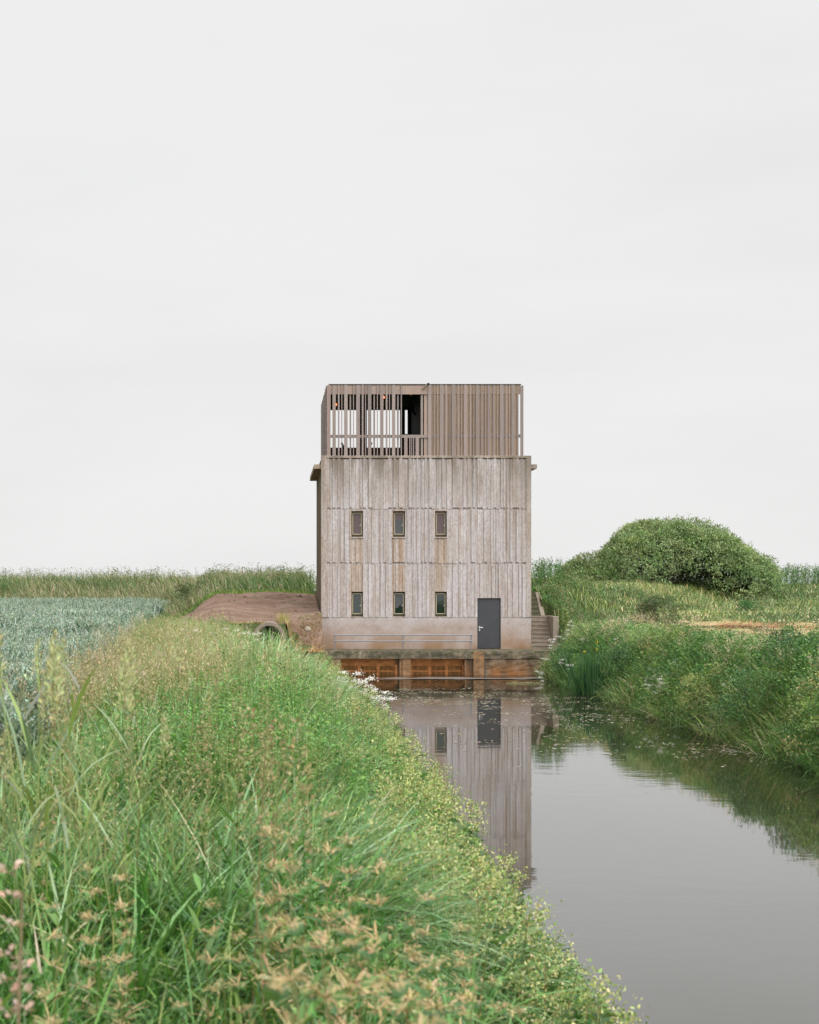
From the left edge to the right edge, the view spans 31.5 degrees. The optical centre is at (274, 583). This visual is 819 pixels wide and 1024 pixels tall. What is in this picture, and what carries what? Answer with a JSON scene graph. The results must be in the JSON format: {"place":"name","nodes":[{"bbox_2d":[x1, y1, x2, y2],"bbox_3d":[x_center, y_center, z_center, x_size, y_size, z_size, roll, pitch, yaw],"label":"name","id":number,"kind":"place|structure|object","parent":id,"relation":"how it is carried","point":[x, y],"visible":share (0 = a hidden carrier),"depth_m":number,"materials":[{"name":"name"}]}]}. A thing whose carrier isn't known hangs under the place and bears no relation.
{"place":"outdoors","nodes":[
{"label":"outdoors","id":0,"kind":"place"},
{"bbox_2d":[0,729,60,948],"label":"seeding grass","id":1,"kind":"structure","parent":0,"point":[6,767],"depth_m":5.44,"materials":[{"name":"plant"}]},
{"bbox_2d":[44,638,73,853],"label":"seeding grass","id":2,"kind":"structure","parent":0,"point":[67,673],"depth_m":7.91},
{"bbox_2d":[364,966,418,1023],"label":"flowering nettle","id":3,"kind":"object","parent":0,"point":[401,989],"visible":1,"depth_m":2.60,"materials":[{"name":"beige plant"}]},
{"bbox_2d":[0,583,818,1023],"bbox_3d":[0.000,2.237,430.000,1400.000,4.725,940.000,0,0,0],"label":"ground","id":4,"kind":"structure","parent":0,"point":[548,609],"depth_m":61.86,"materials":[{"name":"plant"}]},
{"bbox_2d":[0,859,28,1023],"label":"pink woundwort","id":5,"kind":"object","parent":4,"relation":"on","point":[19,957],"visible":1,"depth_m":2.73,"materials":[{"name":"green plant"}]},
{"bbox_2d":[0,664,34,980],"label":"seeding grass","id":6,"kind":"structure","parent":4,"relation":"on","point":[33,768],"depth_m":5.82,"materials":[{"name":"plant"}]},
{"bbox_2d":[6,959,35,1015],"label":"pink woundwort","id":7,"kind":"object","parent":4,"relation":"on","point":[27,987],"visible":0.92,"depth_m":2.75,"materials":[{"name":"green plant"}]},
{"bbox_2d":[0,665,55,977],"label":"seeding grass","id":8,"kind":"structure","parent":4,"relation":"on","point":[42,714],"depth_m":5.73,"materials":[{"name":"plant"}]},
{"bbox_2d":[17,637,44,817],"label":"seeding grass","id":9,"kind":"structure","parent":4,"relation":"on","point":[36,664],"depth_m":8.48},
{"bbox_2d":[23,821,51,961],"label":"flowering nettle","id":10,"kind":"object","parent":4,"relation":"on","point":[41,827],"visible":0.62,"depth_m":5.87,"materials":[{"name":"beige plant"}]},
{"bbox_2d":[0,629,80,986],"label":"seeding grass","id":11,"kind":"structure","parent":4,"relation":"on","point":[28,762],"depth_m":5.85,"materials":[{"name":"plant"}]},
{"bbox_2d":[32,899,70,1023],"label":"flowering nettle","id":12,"kind":"object","parent":4,"relation":"on","point":[54,934],"visible":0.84,"depth_m":4.10,"materials":[{"name":"beige plant"}]},
{"bbox_2d":[23,644,88,926],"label":"seeding grass","id":13,"kind":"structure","parent":4,"relation":"on","point":[58,679],"depth_m":5.69,"materials":[{"name":"plant"}]},
{"bbox_2d":[32,696,101,997],"bbox_3d":[-0.751,1.077,5.197,0.234,1.339,0.345,0,0,-15],"label":"dock plant","id":14,"kind":"object","parent":4,"relation":"on","point":[53,916],"visible":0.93,"depth_m":5.18,"materials":[{"name":"green plant"}]},
{"bbox_2d":[0,596,166,792],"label":"oat crop","id":15,"kind":"object","parent":4,"relation":"on","point":[23,705],"visible":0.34,"depth_m":23.58,"materials":[{"name":"green plant"}]},
{"bbox_2d":[0,596,168,774],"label":"oat panicles","id":16,"kind":"object","parent":15,"relation":"attached to","point":[46,640],"visible":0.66,"depth_m":32.02,"materials":[{"name":"plant"}]},
{"bbox_2d":[44,641,127,931],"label":"seeding grass","id":17,"kind":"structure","parent":4,"relation":"on","point":[65,832],"depth_m":5.83,"materials":[{"name":"plant"}]},
{"bbox_2d":[42,656,133,955],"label":"seeding grass","id":18,"kind":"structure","parent":4,"relation":"on","point":[119,708],"depth_m":5.90,"materials":[{"name":"plant"}]},
{"bbox_2d":[60,664,117,886],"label":"dock plant","id":19,"kind":"object","parent":4,"relation":"on","point":[85,817],"visible":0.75,"depth_m":7.14,"materials":[{"name":"green plant"}]},
{"bbox_2d":[71,912,110,1019],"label":"flowering nettle","id":20,"kind":"object","parent":4,"relation":"on","point":[86,988],"visible":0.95,"depth_m":4.43,"materials":[{"name":"beige plant"}]},
{"bbox_2d":[68,862,114,1023],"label":"flowering nettle","id":21,"kind":"object","parent":4,"relation":"on","point":[89,894],"visible":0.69,"depth_m":4.83,"materials":[{"name":"beige plant"}]},
{"bbox_2d":[46,640,136,884],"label":"seeding grass","id":22,"kind":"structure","parent":4,"relation":"on","point":[127,650],"depth_m":6.80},
{"bbox_2d":[48,668,175,928],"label":"seeding grass","id":23,"kind":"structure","parent":4,"relation":"on","point":[58,709],"depth_m":5.81,"materials":[{"name":"plant"}]},
{"bbox_2d":[100,870,147,1022],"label":"flowering nettle","id":24,"kind":"object","parent":4,"relation":"on","point":[119,934],"visible":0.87,"depth_m":4.44,"materials":[{"name":"beige plant"}]},
{"bbox_2d":[77,715,172,916],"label":"seeding grass","id":25,"kind":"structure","parent":4,"relation":"on","point":[164,740],"depth_m":6.07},
{"bbox_2d":[111,697,155,904],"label":"dock plant","id":26,"kind":"object","parent":4,"relation":"on","point":[128,848],"visible":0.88,"depth_m":6.55,"materials":[{"name":"green plant"}]},
{"bbox_2d":[106,669,167,852],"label":"seeding grass","id":27,"kind":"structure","parent":4,"relation":"on","point":[121,734],"depth_m":7.10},
{"bbox_2d":[94,633,182,823],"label":"seeding grass","id":28,"kind":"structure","parent":4,"relation":"on","point":[176,645],"depth_m":8.26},
{"bbox_2d":[0,562,315,615],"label":"dike grass","id":29,"kind":"structure","parent":4,"relation":"on","point":[238,580],"depth_m":96.07,"materials":[{"name":"green plant"}]},
{"bbox_2d":[164,645,201,814],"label":"dock plant","id":30,"kind":"object","parent":4,"relation":"on","point":[181,764],"visible":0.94,"depth_m":8.74,"materials":[{"name":"green plant"}]},
{"bbox_2d":[155,720,221,1011],"bbox_3d":[-0.251,1.094,5.055,0.246,1.227,0.263,0,0,29],"label":"dock plant","id":31,"kind":"object","parent":4,"relation":"on","point":[193,914],"visible":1,"depth_m":5.05,"materials":[{"name":"green plant"}]},
{"bbox_2d":[190,898,231,1023],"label":"flowering nettle","id":32,"kind":"object","parent":4,"relation":"on","point":[208,1015],"visible":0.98,"depth_m":4.28,"materials":[{"name":"beige plant"}]},
{"bbox_2d":[209,678,253,874],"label":"dock plant","id":33,"kind":"object","parent":4,"relation":"on","point":[233,783],"visible":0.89,"depth_m":7.18,"materials":[{"name":"green plant"}]},
{"bbox_2d":[219,927,250,1023],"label":"flowering nettle","id":34,"kind":"object","parent":4,"relation":"on","point":[239,959],"visible":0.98,"depth_m":4.29,"materials":[{"name":"beige plant"}]},
{"bbox_2d":[159,590,323,652],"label":"soil mound","id":35,"kind":"object","parent":4,"relation":"on","point":[264,608],"visible":0.81,"depth_m":61.59,"materials":[{"name":"soil"}]},
{"bbox_2d":[164,586,324,652],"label":"dry tufts","id":36,"kind":"object","parent":4,"relation":"on","point":[285,618],"visible":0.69,"depth_m":58.88,"materials":[{"name":"plant"}]},
{"bbox_2d":[204,704,291,1018],"bbox_3d":[-0.101,1.050,4.787,0.279,1.305,0.262,0,0,10],"label":"dock plant","id":37,"kind":"object","parent":4,"relation":"on","point":[251,897],"visible":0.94,"depth_m":4.79,"materials":[{"name":"green plant"}]},
{"bbox_2d":[230,729,287,985],"bbox_3d":[-0.066,1.109,5.323,0.276,1.153,0.139,0,0,-18],"label":"dock plant","id":38,"kind":"object","parent":4,"relation":"on","point":[271,913],"visible":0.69,"depth_m":5.30,"materials":[{"name":"green plant"}]},
{"bbox_2d":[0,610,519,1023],"bbox_3d":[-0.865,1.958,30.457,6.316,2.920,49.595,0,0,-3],"label":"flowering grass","id":39,"kind":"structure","parent":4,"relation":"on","point":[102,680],"depth_m":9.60,"materials":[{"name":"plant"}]},
{"bbox_2d":[240,687,281,862],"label":"dock plant","id":40,"kind":"object","parent":4,"relation":"on","point":[270,814],"visible":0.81,"depth_m":7.28,"materials":[{"name":"green plant"}]},
{"bbox_2d":[233,824,297,1023],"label":"flowering nettle","id":41,"kind":"object","parent":4,"relation":"on","point":[261,966],"visible":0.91,"depth_m":4.38,"materials":[{"name":"green plant"}]},
{"bbox_2d":[242,716,307,1022],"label":"dock plant","id":42,"kind":"object","parent":4,"relation":"on","point":[284,901],"visible":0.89,"depth_m":4.79,"materials":[{"name":"green plant"}]},
{"bbox_2d":[251,965,302,1023],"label":"flowering nettle","id":43,"kind":"object","parent":4,"relation":"on","point":[278,993],"visible":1,"depth_m":2.55,"materials":[{"name":"beige plant"}]},
{"bbox_2d":[255,828,305,1023],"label":"flowering nettle","id":44,"kind":"object","parent":4,"relation":"on","point":[274,920],"visible":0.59,"depth_m":4.75,"materials":[{"name":"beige plant"}]},
{"bbox_2d":[263,911,314,1023],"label":"flowering nettle","id":45,"kind":"object","parent":4,"relation":"on","point":[295,929],"visible":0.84,"depth_m":3.11,"materials":[{"name":"beige plant"}]},
{"bbox_2d":[268,836,316,1019],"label":"flowering nettle","id":46,"kind":"object","parent":4,"relation":"on","point":[293,897],"visible":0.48,"depth_m":4.84,"materials":[{"name":"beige plant"}]},
{"bbox_2d":[0,618,622,1023],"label":"bank grass","id":47,"kind":"structure","parent":4,"relation":"on","point":[162,980],"depth_m":6.30,"materials":[{"name":"plant"}]},
{"bbox_2d":[282,716,340,1023],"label":"dock plant","id":48,"kind":"object","parent":4,"relation":"on","point":[317,976],"visible":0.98,"depth_m":4.00,"materials":[{"name":"green plant"}]},
{"bbox_2d":[293,925,353,1023],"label":"flowering nettle","id":49,"kind":"object","parent":4,"relation":"on","point":[331,998],"visible":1,"depth_m":2.94,"materials":[{"name":"beige plant"}]},
{"bbox_2d":[297,805,356,1023],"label":"flowering nettle","id":50,"kind":"object","parent":4,"relation":"on","point":[326,887],"visible":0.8,"depth_m":4.49,"materials":[{"name":"green plant"}]},
{"bbox_2d":[322,903,361,1023],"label":"flowering nettle","id":51,"kind":"object","parent":4,"relation":"on","point":[335,1009],"visible":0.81,"depth_m":3.95,"materials":[{"name":"beige plant"}]},
{"bbox_2d":[71,611,624,1023],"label":"bank herbs","id":52,"kind":"object","parent":4,"relation":"on","point":[323,740],"visible":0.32,"depth_m":10.05,"materials":[{"name":"green plant"}]},
{"bbox_2d":[321,912,381,1023],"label":"flowering nettle","id":53,"kind":"object","parent":4,"relation":"on","point":[359,986],"visible":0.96,"depth_m":3.00,"materials":[{"name":"beige plant"}]},
{"bbox_2d":[327,928,377,1023],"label":"flowering nettle","id":54,"kind":"object","parent":4,"relation":"on","point":[356,944],"visible":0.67,"depth_m":3.15,"materials":[{"name":"beige plant"}]},
{"bbox_2d":[330,835,375,1022],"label":"flowering nettle","id":55,"kind":"object","parent":4,"relation":"on","point":[349,844],"visible":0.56,"depth_m":4.64,"materials":[{"name":"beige plant"}]},
{"bbox_2d":[348,937,394,1023],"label":"flowering nettle","id":56,"kind":"object","parent":4,"relation":"on","point":[364,953],"visible":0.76,"depth_m":3.34,"materials":[{"name":"beige plant"}]},
{"bbox_2d":[346,857,400,1023],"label":"flowering nettle","id":57,"kind":"object","parent":4,"relation":"on","point":[379,868],"visible":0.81,"depth_m":4.29,"materials":[{"name":"beige plant"}]},
{"bbox_2d":[352,774,423,884],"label":"meadowsweet plant","id":58,"kind":"object","parent":4,"relation":"on","point":[400,793],"visible":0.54,"depth_m":8.41,"materials":[{"name":"green plant"}]},
{"bbox_2d":[355,738,435,799],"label":"meadowsweet plant","id":59,"kind":"object","parent":4,"relation":"on","point":[423,775],"visible":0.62,"depth_m":11.94,"materials":[{"name":"green plant"}]},
{"bbox_2d":[348,819,455,894],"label":"meadowsweet plant","id":60,"kind":"object","parent":4,"relation":"on","point":[397,834],"visible":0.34,"depth_m":7.38,"materials":[{"name":"green plant"}]},
{"bbox_2d":[392,945,432,1023],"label":"flowering nettle","id":61,"kind":"object","parent":4,"relation":"on","point":[415,1000],"visible":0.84,"depth_m":3.44,"materials":[{"name":"beige plant"}]},
{"bbox_2d":[310,384,536,648],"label":"pump station","id":62,"kind":"object","parent":4,"relation":"on","point":[425,528],"visible":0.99,"depth_m":59.99,"materials":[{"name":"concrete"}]},
{"bbox_2d":[351,511,363,537],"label":"window","id":63,"kind":"structure","parent":62,"relation":"in","point":[356,516],"depth_m":60.12,"materials":[{"name":"grey paint"}]},
{"bbox_2d":[393,511,405,537],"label":"window","id":64,"kind":"structure","parent":62,"relation":"in","point":[398,516],"depth_m":60.11,"materials":[{"name":"grey paint"}]},
{"bbox_2d":[477,598,500,648],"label":"door","id":65,"kind":"structure","parent":62,"relation":"in","point":[488,609],"depth_m":60.05,"materials":[{"name":"grey paint"}]},
{"bbox_2d":[404,888,448,1023],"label":"flowering nettle","id":66,"kind":"object","parent":4,"relation":"on","point":[428,902],"visible":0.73,"depth_m":4.43,"materials":[{"name":"beige plant"}]},
{"bbox_2d":[408,971,450,1023],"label":"flowering nettle","id":67,"kind":"object","parent":4,"relation":"on","point":[423,991],"visible":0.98,"depth_m":3.20,"materials":[{"name":"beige plant"}]},
{"bbox_2d":[381,778,487,889],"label":"meadowsweet plant","id":68,"kind":"object","parent":4,"relation":"on","point":[437,796],"visible":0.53,"depth_m":9.66,"materials":[{"name":"green plant"}]},
{"bbox_2d":[371,815,500,947],"bbox_3d":[0.753,1.653,6.999,0.678,1.038,0.400,0,0,-27],"label":"meadowsweet plant","id":69,"kind":"object","parent":4,"relation":"on","point":[408,847],"visible":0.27,"depth_m":7.01,"materials":[{"name":"green plant"}]},
{"bbox_2d":[324,649,554,674],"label":"intake wall","id":70,"kind":"structure","parent":4,"relation":"on","point":[491,662],"depth_m":58.23,"materials":[{"name":"wood"}]},
{"bbox_2d":[334,634,471,649],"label":"guard rail","id":71,"kind":"object","parent":70,"relation":"on","point":[403,641],"visible":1,"depth_m":58.72,"materials":[{"name":"metal"}]},
{"bbox_2d":[412,954,474,1023],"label":"flowering nettle","id":72,"kind":"object","parent":4,"relation":"on","point":[437,967],"visible":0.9,"depth_m":3.49,"materials":[{"name":"beige plant"}]},
{"bbox_2d":[441,956,477,1023],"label":"flowering nettle","id":73,"kind":"object","parent":4,"relation":"on","point":[459,965],"visible":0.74,"depth_m":4.08,"materials":[{"name":"beige plant"}]},
{"bbox_2d":[418,851,516,1018],"bbox_3d":[0.937,1.818,6.835,0.629,1.026,0.454,0,0,-22],"label":"meadowsweet plant","id":74,"kind":"object","parent":4,"relation":"on","point":[489,925],"visible":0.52,"depth_m":6.81,"materials":[{"name":"green plant"}]},
{"bbox_2d":[448,922,487,1023],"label":"flowering nettle","id":75,"kind":"object","parent":4,"relation":"on","point":[469,985],"visible":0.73,"depth_m":4.78,"materials":[{"name":"beige plant"}]},
{"bbox_2d":[436,790,505,879],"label":"meadowsweet plant","id":76,"kind":"object","parent":4,"relation":"on","point":[462,826],"visible":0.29,"depth_m":10.00,"materials":[{"name":"green plant"}]},
{"bbox_2d":[413,852,540,997],"bbox_3d":[1.010,1.827,7.088,0.644,0.980,0.380,0,0,-6],"label":"meadowsweet plant","id":77,"kind":"object","parent":4,"relation":"on","point":[507,927],"visible":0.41,"depth_m":7.12,"materials":[{"name":"green plant"}]},
{"bbox_2d":[424,820,539,961],"bbox_3d":[1.042,1.773,7.513,0.698,1.069,0.412,0,0,-44],"label":"meadowsweet plant","id":78,"kind":"object","parent":4,"relation":"on","point":[478,857],"visible":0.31,"depth_m":7.53,"materials":[{"name":"green plant"}]},
{"bbox_2d":[443,898,562,1023],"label":"meadowsweet plant","id":79,"kind":"object","parent":4,"relation":"on","point":[530,932],"visible":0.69,"depth_m":6.58,"materials":[{"name":"green plant"}]},
{"bbox_2d":[453,890,561,1019],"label":"meadowsweet plant","id":80,"kind":"object","parent":4,"relation":"on","point":[527,929],"visible":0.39,"depth_m":7.40,"materials":[{"name":"green plant"}]},
{"bbox_2d":[493,961,548,1021],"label":"meadowsweet plant","id":81,"kind":"object","parent":4,"relation":"on","point":[518,1000],"visible":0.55,"depth_m":6.47,"materials":[{"name":"green plant"}]},
{"bbox_2d":[466,936,582,1023],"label":"meadowsweet plant","id":82,"kind":"object","parent":4,"relation":"on","point":[563,977],"visible":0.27,"depth_m":6.78,"materials":[{"name":"green plant"}]},
{"bbox_2d":[503,903,572,1019],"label":"meadowsweet plant","id":83,"kind":"object","parent":4,"relation":"on","point":[552,958],"visible":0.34,"depth_m":8.81,"materials":[{"name":"green plant"}]},
{"bbox_2d":[531,592,558,648],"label":"concrete staircase","id":84,"kind":"structure","parent":4,"relation":"on","point":[544,628],"depth_m":60.74,"materials":[{"name":"concrete"}]},
{"bbox_2d":[510,939,587,1022],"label":"meadowsweet plant","id":85,"kind":"object","parent":4,"relation":"on","point":[551,990],"visible":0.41,"depth_m":7.34,"materials":[{"name":"green plant"}]},
{"bbox_2d":[510,953,605,1023],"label":"meadowsweet plant","id":86,"kind":"object","parent":4,"relation":"on","point":[566,1014],"visible":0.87,"depth_m":6.55,"materials":[{"name":"green plant"}]},
{"bbox_2d":[550,643,584,676],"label":"bank bush","id":87,"kind":"object","parent":4,"relation":"on","point":[557,657],"visible":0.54,"depth_m":53.13,"materials":[{"name":"green plant"}]},
{"bbox_2d":[542,640,611,695],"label":"iris clump","id":88,"kind":"object","parent":4,"relation":"on","point":[585,678],"visible":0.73,"depth_m":47.96,"materials":[{"name":"green plant"}]},
{"bbox_2d":[525,958,636,1023],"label":"meadowsweet plant","id":89,"kind":"object","parent":4,"relation":"on","point":[607,1015],"visible":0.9,"depth_m":6.44,"materials":[{"name":"green plant"}]},
{"bbox_2d":[546,983,649,1023],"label":"meadowsweet plant","id":90,"kind":"object","parent":4,"relation":"on","point":[617,1013],"visible":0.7,"depth_m":6.52,"materials":[{"name":"green plant"}]},
{"bbox_2d":[597,639,644,691],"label":"bank bush","id":91,"kind":"object","parent":4,"relation":"on","point":[619,652],"visible":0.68,"depth_m":45.22,"materials":[{"name":"green plant"}]},
{"bbox_2d":[633,591,686,625],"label":"meadow shrub","id":92,"kind":"object","parent":4,"relation":"on","point":[644,606],"visible":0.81,"depth_m":57.89,"materials":[{"name":"green plant"}]},
{"bbox_2d":[553,512,787,598],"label":"willow bush","id":93,"kind":"object","parent":4,"relation":"on","point":[688,544],"visible":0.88,"depth_m":80.20,"materials":[{"name":"green plant"}]},
{"bbox_2d":[641,613,704,661],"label":"bank bush","id":94,"kind":"object","parent":4,"relation":"on","point":[688,630],"visible":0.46,"depth_m":43.20,"materials":[{"name":"green plant"}]},
{"bbox_2d":[531,571,818,647],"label":"meadow grass","id":95,"kind":"structure","parent":4,"relation":"on","point":[712,605],"depth_m":67.46,"materials":[{"name":"plant"}]},
{"bbox_2d":[531,556,818,586],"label":"willowherb thicket","id":96,"kind":"object","parent":4,"relation":"on","point":[557,571],"visible":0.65,"depth_m":82.80,"materials":[{"name":"green plant"}]},
{"bbox_2d":[534,616,818,782],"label":"canal bank grass","id":97,"kind":"structure","parent":4,"relation":"on","point":[771,740],"depth_m":34.94,"materials":[{"name":"plant"}]},
{"bbox_2d":[544,611,818,739],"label":"canal bank herbs","id":98,"kind":"object","parent":4,"relation":"on","point":[711,638],"visible":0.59,"depth_m":39.79,"materials":[{"name":"green plant"}]},
{"bbox_2d":[667,659,731,717],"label":"bank bush","id":99,"kind":"object","parent":4,"relation":"on","point":[701,680],"visible":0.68,"depth_m":36.40,"materials":[{"name":"green plant"}]},
{"bbox_2d":[671,616,818,635],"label":"mown strip","id":100,"kind":"object","parent":4,"relation":"on","point":[725,622],"visible":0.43,"depth_m":57.34,"materials":[{"name":"plant"}]},
{"bbox_2d":[707,659,793,736],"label":"bank bush","id":101,"kind":"object","parent":4,"relation":"on","point":[747,673],"visible":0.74,"depth_m":32.64,"materials":[{"name":"green plant"}]},
{"bbox_2d":[755,623,818,673],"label":"bank bush","id":102,"kind":"object","parent":4,"relation":"on","point":[790,639],"visible":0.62,"depth_m":33.97,"materials":[{"name":"green plant"}]},
{"bbox_2d":[768,665,818,761],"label":"bank bush","id":103,"kind":"object","parent":4,"relation":"on","point":[808,701],"visible":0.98,"depth_m":28.50,"materials":[{"name":"green plant"}]},
{"bbox_2d":[0,0,818,583],"label":"sky","id":104,"kind":"structure","parent":0,"point":[216,216],"materials":[{"name":"white"}]},
{"bbox_2d":[343,674,818,1023],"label":"water","id":105,"kind":"structure","parent":0,"point":[684,890],"depth_m":20.97,"materials":[{"name":"liquid"}]},
{"bbox_2d":[364,687,783,766],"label":"floating leaves","id":106,"kind":"object","parent":105,"relation":"on","point":[553,716],"visible":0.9,"depth_m":40.58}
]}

